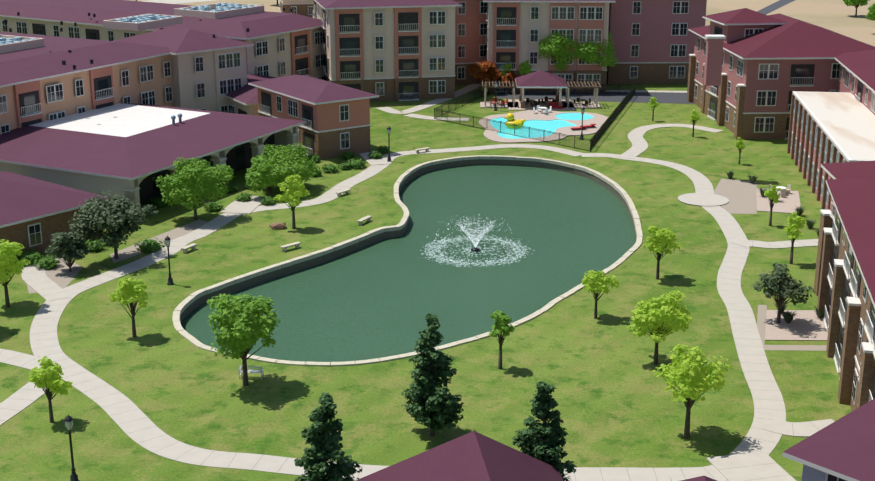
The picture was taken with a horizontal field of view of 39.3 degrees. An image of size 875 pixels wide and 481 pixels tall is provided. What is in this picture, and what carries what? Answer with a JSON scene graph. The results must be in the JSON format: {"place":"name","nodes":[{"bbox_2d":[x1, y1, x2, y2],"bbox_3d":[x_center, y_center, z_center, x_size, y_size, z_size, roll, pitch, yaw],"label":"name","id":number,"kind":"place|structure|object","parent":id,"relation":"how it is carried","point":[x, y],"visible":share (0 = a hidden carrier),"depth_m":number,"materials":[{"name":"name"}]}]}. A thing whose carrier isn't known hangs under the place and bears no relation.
{"place":"outdoors","nodes":[
{"label":"outdoors","id":0,"kind":"place"},
{"bbox_2d":[0,382,44,425],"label":"path","id":1,"kind":"structure","parent":0,"point":[21,399],"depth_m":77.48,"materials":[{"name":"concrete"}]},
{"bbox_2d":[0,348,53,369],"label":"path","id":2,"kind":"structure","parent":0,"point":[20,359],"depth_m":84.09,"materials":[{"name":"concrete"}]},
{"bbox_2d":[21,255,71,300],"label":"path","id":3,"kind":"structure","parent":0,"point":[39,282],"depth_m":99.37,"materials":[{"name":"concrete"}]},
{"bbox_2d":[279,0,313,17],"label":"building","id":4,"kind":"structure","parent":0,"point":[303,7],"depth_m":270.69,"materials":[{"name":"brick"}]},
{"bbox_2d":[30,144,670,480],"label":"path","id":5,"kind":"structure","parent":0,"point":[132,421],"depth_m":79.29,"materials":[{"name":"concrete"}]},
{"bbox_2d":[387,127,390,161],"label":"lamp post","id":6,"kind":"object","parent":5,"relation":"on","point":[388,132],"visible":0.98,"depth_m":139.97,"materials":[{"name":"black"}]},
{"bbox_2d":[181,165,635,361],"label":"pond water","id":7,"kind":"structure","parent":0,"point":[380,299],"depth_m":105.72,"materials":[{"name":"green liquid"}]},
{"bbox_2d":[420,214,534,266],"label":"fountain","id":8,"kind":"object","parent":7,"relation":"on","point":[475,249],"visible":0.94,"depth_m":110.87,"materials":[{"name":"grey"}]},
{"bbox_2d":[376,84,483,113],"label":"path","id":9,"kind":"structure","parent":0,"point":[467,89],"depth_m":173.86,"materials":[{"name":"concrete"}]},
{"bbox_2d":[404,114,468,120],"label":"path","id":10,"kind":"structure","parent":0,"point":[421,116],"depth_m":164.48,"materials":[{"name":"concrete"}]},
{"bbox_2d":[0,0,874,480],"bbox_3d":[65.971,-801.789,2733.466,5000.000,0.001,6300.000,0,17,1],"label":"ground","id":11,"kind":"structure","parent":0,"point":[616,408],"depth_m":86.11,"materials":[{"name":"green plant"}]},
{"bbox_2d":[0,239,29,307],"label":"tree","id":12,"kind":"object","parent":11,"relation":"on","point":[8,259],"visible":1,"depth_m":92.49,"materials":[{"name":"green plant"}]},
{"bbox_2d":[16,248,49,265],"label":"shrub","id":13,"kind":"object","parent":11,"relation":"on","point":[31,256],"visible":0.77,"depth_m":104.00,"materials":[{"name":"green plant"}]},
{"bbox_2d":[34,255,60,268],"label":"shrub","id":14,"kind":"object","parent":11,"relation":"on","point":[48,262],"visible":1,"depth_m":102.89,"materials":[{"name":"green plant"}]},
{"bbox_2d":[29,356,72,422],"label":"tree","id":15,"kind":"object","parent":11,"relation":"on","point":[46,376],"visible":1,"depth_m":73.65,"materials":[{"name":"green plant"}]},
{"bbox_2d":[0,171,108,258],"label":"building wing","id":16,"kind":"object","parent":11,"relation":"on","point":[35,213],"visible":0.83,"depth_m":107.40,"materials":[{"name":"brick"}]},
{"bbox_2d":[26,257,82,293],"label":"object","id":17,"kind":"object","parent":11,"relation":"on","point":[61,275],"visible":0.33,"depth_m":101.67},
{"bbox_2d":[45,231,89,271],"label":"tree","id":18,"kind":"object","parent":17,"relation":"on","point":[69,247],"visible":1,"depth_m":101.13,"materials":[{"name":"green plant"}]},
{"bbox_2d":[64,415,79,480],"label":"lamp post","id":19,"kind":"object","parent":11,"relation":"on","point":[68,419],"visible":1,"depth_m":66.58,"materials":[{"name":"black"}]},
{"bbox_2d":[0,14,182,133],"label":"building","id":20,"kind":"structure","parent":11,"relation":"on","point":[39,82],"depth_m":143.65,"materials":[{"name":"purple"}]},
{"bbox_2d":[4,7,292,69],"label":"roof pipes","id":21,"kind":"object","parent":20,"relation":"on","point":[94,15],"visible":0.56,"depth_m":164.58,"materials":[{"name":"grey"}]},
{"bbox_2d":[84,238,105,251],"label":"shrub","id":22,"kind":"object","parent":11,"relation":"on","point":[94,245],"visible":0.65,"depth_m":107.61,"materials":[{"name":"green plant"}]},
{"bbox_2d":[108,278,148,336],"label":"tree","id":23,"kind":"object","parent":11,"relation":"on","point":[129,292],"visible":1,"depth_m":86.80,"materials":[{"name":"green plant"}]},
{"bbox_2d":[134,237,165,252],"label":"shrub","id":24,"kind":"object","parent":11,"relation":"on","point":[148,246],"visible":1,"depth_m":107.49,"materials":[{"name":"green plant"}]},
{"bbox_2d":[0,103,305,210],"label":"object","id":25,"kind":"structure","parent":11,"relation":"on","point":[131,152],"depth_m":128.33,"materials":[{"name":"purple"}]},
{"bbox_2d":[146,196,168,207],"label":"shrub","id":26,"kind":"object","parent":11,"relation":"on","point":[158,202],"visible":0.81,"depth_m":121.39,"materials":[{"name":"green plant"}]},
{"bbox_2d":[110,219,207,262],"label":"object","id":27,"kind":"object","parent":11,"relation":"on","point":[132,250],"visible":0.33,"depth_m":112.09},
{"bbox_2d":[68,190,158,258],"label":"tree","id":28,"kind":"object","parent":27,"relation":"on","point":[118,219],"visible":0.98,"depth_m":103.11,"materials":[{"name":"green plant"}]},
{"bbox_2d":[0,0,324,79],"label":"building","id":29,"kind":"structure","parent":11,"relation":"on","point":[286,44],"depth_m":178.53,"materials":[{"name":"purple"}]},
{"bbox_2d":[164,236,173,284],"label":"lamp post","id":30,"kind":"object","parent":11,"relation":"on","point":[167,243],"visible":1,"depth_m":98.72,"materials":[{"name":"black"}]},
{"bbox_2d":[142,0,215,3],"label":"road","id":31,"kind":"structure","parent":11,"relation":"on","point":[173,1],"depth_m":306.39,"materials":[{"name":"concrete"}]},
{"bbox_2d":[114,26,253,112],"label":"building","id":32,"kind":"structure","parent":11,"relation":"on","point":[209,71],"depth_m":156.87,"materials":[{"name":"white paint"}]},
{"bbox_2d":[181,243,196,252],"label":"stone bench","id":33,"kind":"object","parent":11,"relation":"on","point":[187,247],"visible":0.98,"depth_m":107.60,"materials":[{"name":"stone"}]},
{"bbox_2d":[156,157,234,220],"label":"tree","id":34,"kind":"object","parent":11,"relation":"on","point":[190,183],"visible":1,"depth_m":114.99,"materials":[{"name":"green plant"}]},
{"bbox_2d":[203,202,223,211],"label":"shrub","id":35,"kind":"object","parent":11,"relation":"on","point":[212,207],"visible":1,"depth_m":120.13,"materials":[{"name":"green plant"}]},
{"bbox_2d":[225,184,238,192],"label":"shrub","id":36,"kind":"object","parent":11,"relation":"on","point":[231,188],"visible":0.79,"depth_m":127.08,"materials":[{"name":"green plant"}]},
{"bbox_2d":[220,196,264,213],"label":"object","id":37,"kind":"structure","parent":11,"relation":"on","point":[238,206],"depth_m":121.73,"materials":[{"name":"concrete"}]},
{"bbox_2d":[207,293,280,385],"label":"tree","id":38,"kind":"object","parent":11,"relation":"on","point":[243,326],"visible":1,"depth_m":77.66,"materials":[{"name":"green plant"}]},
{"bbox_2d":[235,192,252,201],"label":"shrub","id":39,"kind":"object","parent":11,"relation":"on","point":[245,197],"visible":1,"depth_m":123.61,"materials":[{"name":"green plant"}]},
{"bbox_2d":[225,74,275,115],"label":"building","id":40,"kind":"structure","parent":11,"relation":"on","point":[244,99],"depth_m":156.78,"materials":[{"name":"white"}]},
{"bbox_2d":[238,366,263,379],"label":"bench","id":41,"kind":"object","parent":11,"relation":"on","point":[258,370],"visible":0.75,"depth_m":80.84,"materials":[{"name":"white"}]},
{"bbox_2d":[245,158,289,197],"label":"tree","id":42,"kind":"object","parent":11,"relation":"on","point":[268,176],"visible":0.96,"depth_m":123.80,"materials":[{"name":"green plant"}]},
{"bbox_2d":[260,196,275,204],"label":"shrub","id":43,"kind":"object","parent":11,"relation":"on","point":[268,200],"visible":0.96,"depth_m":122.28,"materials":[{"name":"green plant"}]},
{"bbox_2d":[269,223,285,229],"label":"boulder","id":44,"kind":"object","parent":11,"relation":"on","point":[277,226],"visible":1,"depth_m":114.19,"materials":[{"name":"stone"}]},
{"bbox_2d":[251,143,319,188],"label":"tree","id":45,"kind":"object","parent":11,"relation":"on","point":[294,161],"visible":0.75,"depth_m":126.65,"materials":[{"name":"green plant"}]},
{"bbox_2d":[280,242,300,251],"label":"stone bench","id":46,"kind":"object","parent":11,"relation":"on","point":[285,247],"visible":1,"depth_m":108.02,"materials":[{"name":"stone"}]},
{"bbox_2d":[273,174,309,228],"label":"tree","id":47,"kind":"object","parent":11,"relation":"on","point":[296,186],"visible":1,"depth_m":113.07,"materials":[{"name":"green plant"}]},
{"bbox_2d":[248,74,378,159],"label":"building","id":48,"kind":"structure","parent":11,"relation":"on","point":[335,117],"depth_m":142.69,"materials":[{"name":"paint"}]},
{"bbox_2d":[294,392,362,480],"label":"pine","id":49,"kind":"object","parent":11,"relation":"on","point":[321,435],"visible":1,"depth_m":60.94,"materials":[{"name":"green plant"}]},
{"bbox_2d":[321,164,338,172],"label":"shrub","id":50,"kind":"object","parent":11,"relation":"on","point":[330,168],"visible":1,"depth_m":135.26,"materials":[{"name":"green plant"}]},
{"bbox_2d":[339,151,354,158],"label":"shrub","id":51,"kind":"object","parent":11,"relation":"on","point":[347,155],"visible":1,"depth_m":141.59,"materials":[{"name":"green plant"}]},
{"bbox_2d":[347,158,367,168],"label":"shrub","id":52,"kind":"object","parent":11,"relation":"on","point":[357,163],"visible":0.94,"depth_m":137.12,"materials":[{"name":"green plant"}]},
{"bbox_2d":[357,215,371,224],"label":"stone bench","id":53,"kind":"object","parent":11,"relation":"on","point":[361,220],"visible":1,"depth_m":116.14,"materials":[{"name":"stone"}]},
{"bbox_2d":[359,151,389,164],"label":"path paving","id":54,"kind":"structure","parent":11,"relation":"on","point":[371,161],"depth_m":140.76,"materials":[{"name":"concrete"}]},
{"bbox_2d":[367,150,381,158],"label":"shrub","id":55,"kind":"object","parent":11,"relation":"on","point":[374,154],"visible":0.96,"depth_m":141.48,"materials":[{"name":"green plant"}]},
{"bbox_2d":[313,0,461,101],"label":"building facade","id":56,"kind":"object","parent":11,"relation":"on","point":[394,50],"visible":0.83,"depth_m":174.66,"materials":[{"name":"paint"}]},
{"bbox_2d":[172,155,642,365],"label":"pond edging","id":57,"kind":"object","parent":11,"relation":"on","point":[184,308],"visible":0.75,"depth_m":107.93,"materials":[{"name":"beige stone"}]},
{"bbox_2d":[401,312,463,436],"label":"pine","id":58,"kind":"object","parent":11,"relation":"on","point":[434,406],"visible":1,"depth_m":71.16,"materials":[{"name":"green plant"}]},
{"bbox_2d":[453,0,487,84],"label":"building","id":59,"kind":"structure","parent":11,"relation":"on","point":[471,22],"depth_m":188.09,"materials":[{"name":"paint"}]},
{"bbox_2d":[466,61,501,81],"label":"red tree","id":60,"kind":"object","parent":11,"relation":"on","point":[483,71],"visible":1,"depth_m":180.46,"materials":[{"name":"orange plant"}]},
{"bbox_2d":[480,81,518,107],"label":"pergola","id":61,"kind":"object","parent":11,"relation":"on","point":[484,104],"visible":0.81,"depth_m":172.75,"materials":[{"name":"brown wood"}]},
{"bbox_2d":[488,310,514,368],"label":"tree","id":62,"kind":"object","parent":11,"relation":"on","point":[502,321],"visible":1,"depth_m":81.49,"materials":[{"name":"green plant"}]},
{"bbox_2d":[501,70,519,85],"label":"red tree","id":63,"kind":"object","parent":11,"relation":"on","point":[510,76],"visible":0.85,"depth_m":181.85,"materials":[{"name":"orange plant"}]},
{"bbox_2d":[434,84,635,151],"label":"pool fence","id":64,"kind":"object","parent":11,"relation":"on","point":[603,129],"visible":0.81,"depth_m":161.29,"materials":[{"name":"black metal"}]},
{"bbox_2d":[508,70,574,110],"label":"gazebo","id":65,"kind":"object","parent":11,"relation":"on","point":[540,79],"visible":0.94,"depth_m":170.68,"materials":[{"name":"brick"}]},
{"bbox_2d":[548,102,563,108],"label":"red sofa","id":66,"kind":"object","parent":65,"relation":"on","point":[554,105],"visible":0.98,"depth_m":170.66,"materials":[{"name":"red"}]},
{"bbox_2d":[512,381,576,480],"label":"pine","id":67,"kind":"object","parent":11,"relation":"on","point":[532,439],"visible":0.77,"depth_m":61.78,"materials":[{"name":"green plant"}]},
{"bbox_2d":[483,0,615,91],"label":"building","id":68,"kind":"structure","parent":11,"relation":"on","point":[518,31],"depth_m":181.03,"materials":[{"name":"paint"}]},
{"bbox_2d":[538,31,578,71],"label":"tree","id":69,"kind":"object","parent":11,"relation":"on","point":[553,47],"visible":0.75,"depth_m":180.79,"materials":[{"name":"green plant"}]},
{"bbox_2d":[564,81,601,107],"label":"pergola","id":70,"kind":"object","parent":11,"relation":"on","point":[594,104],"visible":0.88,"depth_m":172.75,"materials":[{"name":"brown wood"}]},
{"bbox_2d":[566,32,618,66],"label":"tree","id":71,"kind":"object","parent":11,"relation":"on","point":[587,53],"visible":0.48,"depth_m":181.04,"materials":[{"name":"green plant"}]},
{"bbox_2d":[497,92,694,103],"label":"road","id":72,"kind":"structure","parent":11,"relation":"on","point":[678,98],"depth_m":180.12,"materials":[{"name":"asphalt"}]},
{"bbox_2d":[518,60,532,75],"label":"tree","id":73,"kind":"object","parent":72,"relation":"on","point":[525,70],"visible":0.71,"depth_m":182.38,"materials":[{"name":"green plant"}]},
{"bbox_2d":[582,270,618,318],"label":"tree","id":74,"kind":"object","parent":11,"relation":"on","point":[595,284],"visible":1,"depth_m":90.69,"materials":[{"name":"green plant"}]},
{"bbox_2d":[648,97,659,120],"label":"tree","id":75,"kind":"object","parent":11,"relation":"on","point":[653,103],"visible":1,"depth_m":161.96,"materials":[{"name":"green plant"}]},
{"bbox_2d":[606,0,706,83],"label":"apartment building","id":76,"kind":"structure","parent":11,"relation":"on","point":[653,41],"depth_m":188.58,"materials":[{"name":"brick"}]},
{"bbox_2d":[627,289,691,364],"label":"tree","id":77,"kind":"object","parent":11,"relation":"on","point":[658,320],"visible":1,"depth_m":81.91,"materials":[{"name":"green plant"}]},
{"bbox_2d":[643,225,682,279],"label":"tree","id":78,"kind":"object","parent":11,"relation":"on","point":[658,241],"visible":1,"depth_m":99.03,"materials":[{"name":"green plant"}]},
{"bbox_2d":[652,344,732,438],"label":"tree","id":79,"kind":"object","parent":11,"relation":"on","point":[690,377],"visible":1,"depth_m":70.84,"materials":[{"name":"green plant"}]},
{"bbox_2d":[690,109,700,136],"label":"tree","id":80,"kind":"object","parent":11,"relation":"on","point":[694,117],"visible":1,"depth_m":152.47,"materials":[{"name":"green plant"}]},
{"bbox_2d":[714,178,756,213],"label":"patio","id":81,"kind":"structure","parent":11,"relation":"on","point":[740,195],"depth_m":126.04,"materials":[{"name":"concrete"}]},
{"bbox_2d":[734,137,745,163],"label":"tree","id":82,"kind":"object","parent":11,"relation":"on","point":[740,144],"visible":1,"depth_m":138.53,"materials":[{"name":"green plant"}]},
{"bbox_2d":[706,451,795,480],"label":"walkway","id":83,"kind":"structure","parent":11,"relation":"on","point":[759,466],"depth_m":68.91,"materials":[{"name":"concrete"}]},
{"bbox_2d":[764,185,780,225],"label":"tree","id":84,"kind":"object","parent":11,"relation":"on","point":[772,195],"visible":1,"depth_m":114.52,"materials":[{"name":"green plant"}]},
{"bbox_2d":[757,0,794,14],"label":"road","id":85,"kind":"structure","parent":11,"relation":"on","point":[773,7],"depth_m":295.49,"materials":[{"name":"asphalt"}]},
{"bbox_2d":[687,13,874,139],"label":"building","id":86,"kind":"structure","parent":11,"relation":"on","point":[766,73],"depth_m":151.18,"materials":[{"name":"brick"}]},
{"bbox_2d":[757,305,826,350],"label":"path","id":87,"kind":"structure","parent":11,"relation":"on","point":[761,318],"depth_m":86.61,"materials":[{"name":"concrete"}]},
{"bbox_2d":[784,212,806,263],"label":"tree","id":88,"kind":"object","parent":11,"relation":"on","point":[792,230],"visible":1,"depth_m":103.22,"materials":[{"name":"green plant"}]},
{"bbox_2d":[782,398,874,480],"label":"building","id":89,"kind":"structure","parent":11,"relation":"on","point":[842,448],"depth_m":56.51,"materials":[{"name":"purple"}]},
{"bbox_2d":[787,91,874,209],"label":"building","id":90,"kind":"structure","parent":11,"relation":"on","point":[831,127],"depth_m":128.02,"materials":[{"name":"white"}]},
{"bbox_2d":[814,161,874,295],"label":"building","id":91,"kind":"structure","parent":11,"relation":"on","point":[853,170],"depth_m":93.59,"materials":[{"name":"brick"}]},
{"bbox_2d":[817,178,874,410],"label":"building","id":92,"kind":"structure","parent":11,"relation":"on","point":[846,297],"depth_m":78.68,"materials":[{"name":"brick"}]},
{"bbox_2d":[843,0,869,16],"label":"tree","id":93,"kind":"object","parent":11,"relation":"on","point":[855,3],"visible":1,"depth_m":273.75,"materials":[{"name":"green plant"}]},
{"bbox_2d":[865,3,874,20],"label":"tree","id":94,"kind":"object","parent":11,"relation":"on","point":[870,14],"visible":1,"depth_m":244.72,"materials":[{"name":"green plant"}]},
{"bbox_2d":[357,431,562,480],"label":"building","id":95,"kind":"structure","parent":0,"point":[473,456],"depth_m":55.33,"materials":[{"name":"purple"}]},
{"bbox_2d":[489,113,592,138],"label":"pool water","id":96,"kind":"structure","parent":0,"point":[552,126],"depth_m":159.95,"materials":[{"name":"teal liquid"}]},
{"bbox_2d":[504,113,524,128],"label":"duck pool float","id":97,"kind":"object","parent":96,"relation":"on","point":[509,117],"visible":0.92,"depth_m":157.60,"materials":[{"name":"yellow"}]},
{"bbox_2d":[479,109,607,142],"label":"pool deck","id":98,"kind":"structure","parent":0,"point":[598,120],"depth_m":160.74,"materials":[{"name":"white concrete"}]},
{"bbox_2d":[533,105,551,113],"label":"patio table set","id":99,"kind":"object","parent":98,"relation":"on","point":[539,108],"visible":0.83,"depth_m":167.41,"materials":[{"name":"white"}]},
{"bbox_2d":[606,90,686,92],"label":"sidewalk","id":100,"kind":"structure","parent":0,"point":[647,91],"depth_m":183.95,"materials":[{"name":"concrete"}]},
{"bbox_2d":[618,124,723,158],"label":"path","id":101,"kind":"structure","parent":0,"point":[638,142],"depth_m":154.49,"materials":[{"name":"concrete"}]},
{"bbox_2d":[580,153,785,480],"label":"path","id":102,"kind":"structure","parent":0,"point":[769,404],"depth_m":87.47,"materials":[{"name":"concrete"}]},
{"bbox_2d":[678,193,728,205],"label":"circular pavement","id":103,"kind":"structure","parent":102,"relation":"on","point":[704,199],"depth_m":124.24,"materials":[{"name":"concrete"}]},
{"bbox_2d":[681,476,716,480],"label":"roof","id":104,"kind":"structure","parent":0,"point":[702,478],"depth_m":54.94,"materials":[{"name":"red"}]},
{"bbox_2d":[704,35,725,85],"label":"chimney","id":105,"kind":"object","parent":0,"point":[713,60],"visible":1,"depth_m":129.45,"materials":[{"name":"pink"}]},
{"bbox_2d":[703,8,787,120],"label":"apartment building","id":106,"kind":"structure","parent":0,"point":[733,25],"depth_m":158.66,"materials":[{"name":"red brick"}]},
{"bbox_2d":[732,239,817,248],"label":"path","id":107,"kind":"structure","parent":0,"point":[781,244],"depth_m":109.87,"materials":[{"name":"concrete"}]},
{"bbox_2d":[756,188,800,212],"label":"patio","id":108,"kind":"structure","parent":0,"point":[789,203],"depth_m":122.91,"materials":[{"name":"concrete"}]},
{"bbox_2d":[769,184,791,197],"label":"patio table","id":109,"kind":"object","parent":108,"relation":"on","point":[784,190],"visible":0.77,"depth_m":126.06,"materials":[{"name":"white"}]},
{"bbox_2d":[781,310,796,322],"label":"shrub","id":110,"kind":"object","parent":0,"point":[788,317],"depth_m":90.66,"materials":[{"name":"green plant"}]},
{"bbox_2d":[765,310,827,339],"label":"patio","id":111,"kind":"structure","parent":0,"point":[806,325],"depth_m":89.89,"materials":[{"name":"beige concrete"}]},
{"bbox_2d":[750,262,814,322],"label":"tree","id":112,"kind":"object","parent":111,"relation":"on","point":[780,286],"visible":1,"depth_m":89.37,"materials":[{"name":"green plant"}]},
{"bbox_2d":[762,418,834,436],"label":"path","id":113,"kind":"structure","parent":0,"point":[795,429],"depth_m":73.86,"materials":[{"name":"concrete"}]},
{"bbox_2d":[835,50,874,114],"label":"building","id":114,"kind":"structure","parent":0,"point":[856,78],"depth_m":140.14,"materials":[{"name":"brick"}]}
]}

